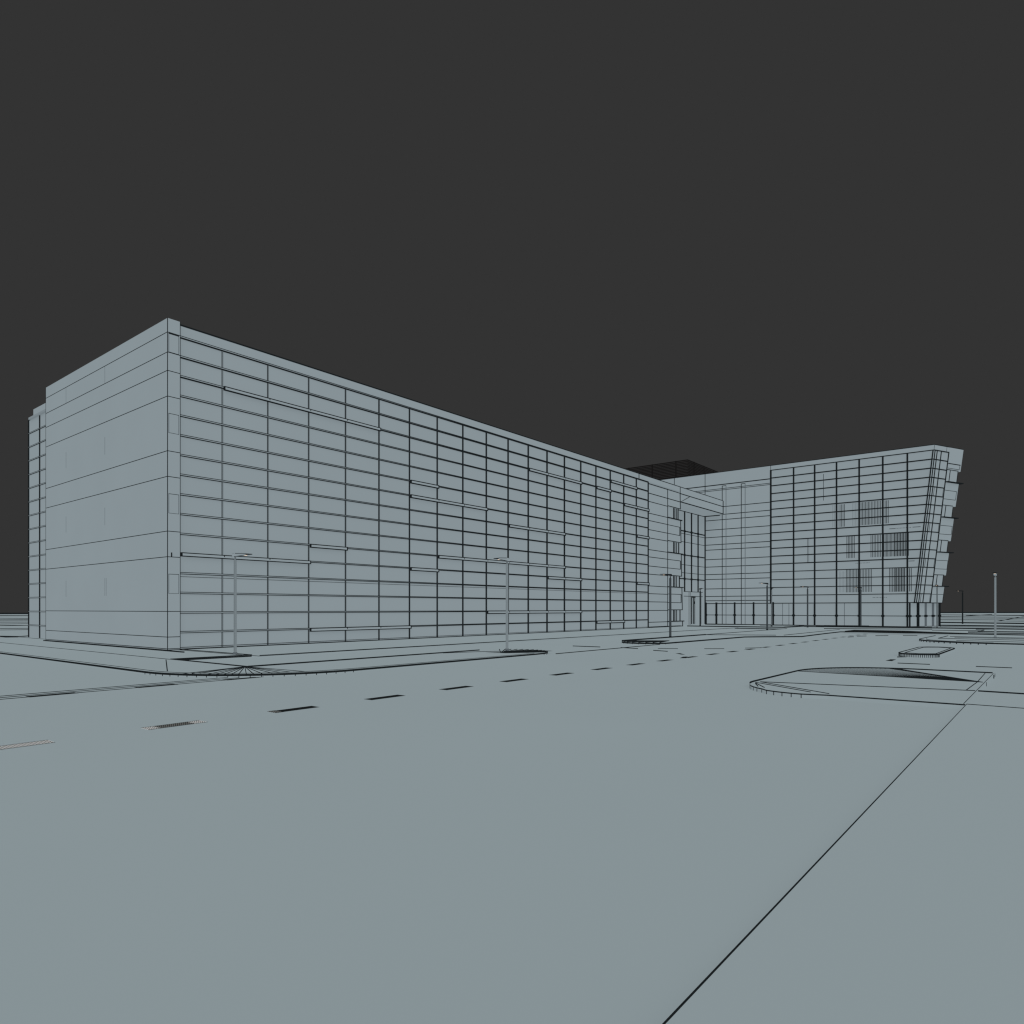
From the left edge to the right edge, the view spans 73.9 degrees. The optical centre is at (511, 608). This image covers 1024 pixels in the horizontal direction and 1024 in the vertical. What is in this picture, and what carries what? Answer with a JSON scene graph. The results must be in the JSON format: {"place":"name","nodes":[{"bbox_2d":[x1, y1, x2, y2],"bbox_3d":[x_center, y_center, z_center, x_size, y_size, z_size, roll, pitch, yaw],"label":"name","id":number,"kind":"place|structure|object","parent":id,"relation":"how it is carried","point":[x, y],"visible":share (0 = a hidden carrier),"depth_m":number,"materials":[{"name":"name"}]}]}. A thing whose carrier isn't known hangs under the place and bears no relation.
{"place":"outdoors","nodes":[
{"label":"outdoors","id":0,"kind":"place"},
{"bbox_2d":[0,637,547,677],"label":"pavement","id":1,"kind":"structure","parent":0,"point":[175,663],"depth_m":25.07,"materials":[{"name":"metal"}]},
{"bbox_2d":[232,553,251,654],"bbox_3d":[-11.095,-0.212,27.988,0.204,4.155,0.800,0,0,39],"label":"street lamp","id":2,"kind":"object","parent":1,"relation":"on","point":[234,555],"visible":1,"depth_m":27.71,"materials":[{"name":"metal"}]},
{"bbox_2d":[494,558,509,650],"bbox_3d":[-0.455,-0.212,30.449,0.800,4.155,0.204,0,0,39],"label":"street lamp","id":3,"kind":"object","parent":1,"relation":"on","point":[506,560],"visible":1,"depth_m":30.21,"materials":[{"name":"metal"}]},
{"bbox_2d":[18,627,734,657],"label":"pavement","id":4,"kind":"structure","parent":0,"point":[272,651],"depth_m":37.73,"materials":[{"name":"metal"}]},
{"bbox_2d":[28,318,963,649],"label":"office building","id":5,"kind":"structure","parent":4,"relation":"on","point":[172,466],"depth_m":41.52,"materials":[{"name":"metal"}]},
{"bbox_2d":[0,630,1023,1023],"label":"road","id":6,"kind":"structure","parent":0,"point":[600,830],"depth_m":6.27,"materials":[{"name":"metal"}]},
{"bbox_2d":[749,667,994,708],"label":"traffic island","id":7,"kind":"structure","parent":6,"relation":"on","point":[956,689],"depth_m":16.57,"materials":[{"name":"metal"}]},
{"bbox_2d":[898,647,954,657],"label":"traffic island","id":8,"kind":"structure","parent":6,"relation":"on","point":[927,652],"depth_m":28.88,"materials":[{"name":"metal"}]},
{"bbox_2d":[919,635,1023,645],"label":"traffic island","id":9,"kind":"structure","parent":6,"relation":"on","point":[1009,641],"depth_m":40.11,"materials":[{"name":"metal"}]},
{"bbox_2d":[993,572,996,637],"bbox_3d":[30.477,-0.212,42.967,0.204,4.155,0.800,0,0,39],"label":"street lamp","id":10,"kind":"object","parent":9,"relation":"on","point":[995,574],"visible":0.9,"depth_m":43.15,"materials":[{"name":"metal"}]},
{"bbox_2d":[0,612,1023,661],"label":"ground","id":11,"kind":"structure","parent":0,"point":[13,625],"depth_m":115.05,"materials":[{"name":"metal"}]},
{"bbox_2d":[679,621,1023,633],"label":"forecourt","id":12,"kind":"structure","parent":11,"relation":"on","point":[1009,627],"depth_m":68.13,"materials":[{"name":"metal"}]},
{"bbox_2d":[699,588,703,625],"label":"street lamp","id":13,"kind":"object","parent":12,"relation":"on","point":[700,608],"visible":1,"depth_m":74.82,"materials":[{"name":"metal"}]},
{"bbox_2d":[770,588,772,625],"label":"street lamp","id":14,"kind":"object","parent":12,"relation":"on","point":[771,606],"visible":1,"depth_m":72.44,"materials":[{"name":"metal"}]},
{"bbox_2d":[800,586,808,626],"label":"street lamp","id":15,"kind":"object","parent":12,"relation":"on","point":[807,603],"visible":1,"depth_m":68.22,"materials":[{"name":"metal"}]},
{"bbox_2d":[856,587,861,625],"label":"street lamp","id":16,"kind":"object","parent":12,"relation":"on","point":[860,605],"visible":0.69,"depth_m":70.66,"materials":[{"name":"metal"}]},
{"bbox_2d":[935,585,937,626],"bbox_3d":[40.345,-0.207,64.694,0.200,4.145,0.800,0,0,39],"label":"street lamp","id":17,"kind":"object","parent":12,"relation":"on","point":[936,606],"visible":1,"depth_m":64.87,"materials":[{"name":"metal"}]},
{"bbox_2d":[956,590,963,623],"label":"street lamp","id":18,"kind":"object","parent":12,"relation":"on","point":[962,604],"visible":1,"depth_m":84.10,"materials":[{"name":"metal"}]},
{"bbox_2d":[0,0,1023,612],"label":"sky","id":19,"kind":"structure","parent":0,"point":[717,235],"materials":[{"name":"grey"}]},
{"bbox_2d":[622,628,1023,644],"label":"forecourt","id":20,"kind":"structure","parent":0,"point":[783,633],"depth_m":47.63,"materials":[{"name":"metal"}]},
{"bbox_2d":[661,574,671,636],"bbox_3d":[10.023,-0.207,44.311,0.800,4.145,0.200,0,0,39],"label":"street lamp","id":21,"kind":"object","parent":20,"relation":"on","point":[670,575],"visible":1,"depth_m":44.08,"materials":[{"name":"metal"}]},
{"bbox_2d":[761,583,767,629],"bbox_3d":[21.941,-0.207,59.365,0.800,4.145,0.200,0,0,39],"label":"street lamp","id":22,"kind":"object","parent":20,"relation":"on","point":[766,605],"visible":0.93,"depth_m":59.15,"materials":[{"name":"metal"}]},
{"bbox_2d":[845,630,967,633],"bbox_3d":[31.308,1.845,54.414,8.730,0.001,7.230,0,0,39],"label":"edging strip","id":23,"kind":"object","parent":20,"relation":"on","point":[880,631],"visible":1,"depth_m":55.44,"materials":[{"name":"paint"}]},
{"bbox_2d":[662,690,1023,1023],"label":"pavement","id":24,"kind":"structure","parent":0,"point":[901,901],"depth_m":4.16,"materials":[{"name":"metal"}]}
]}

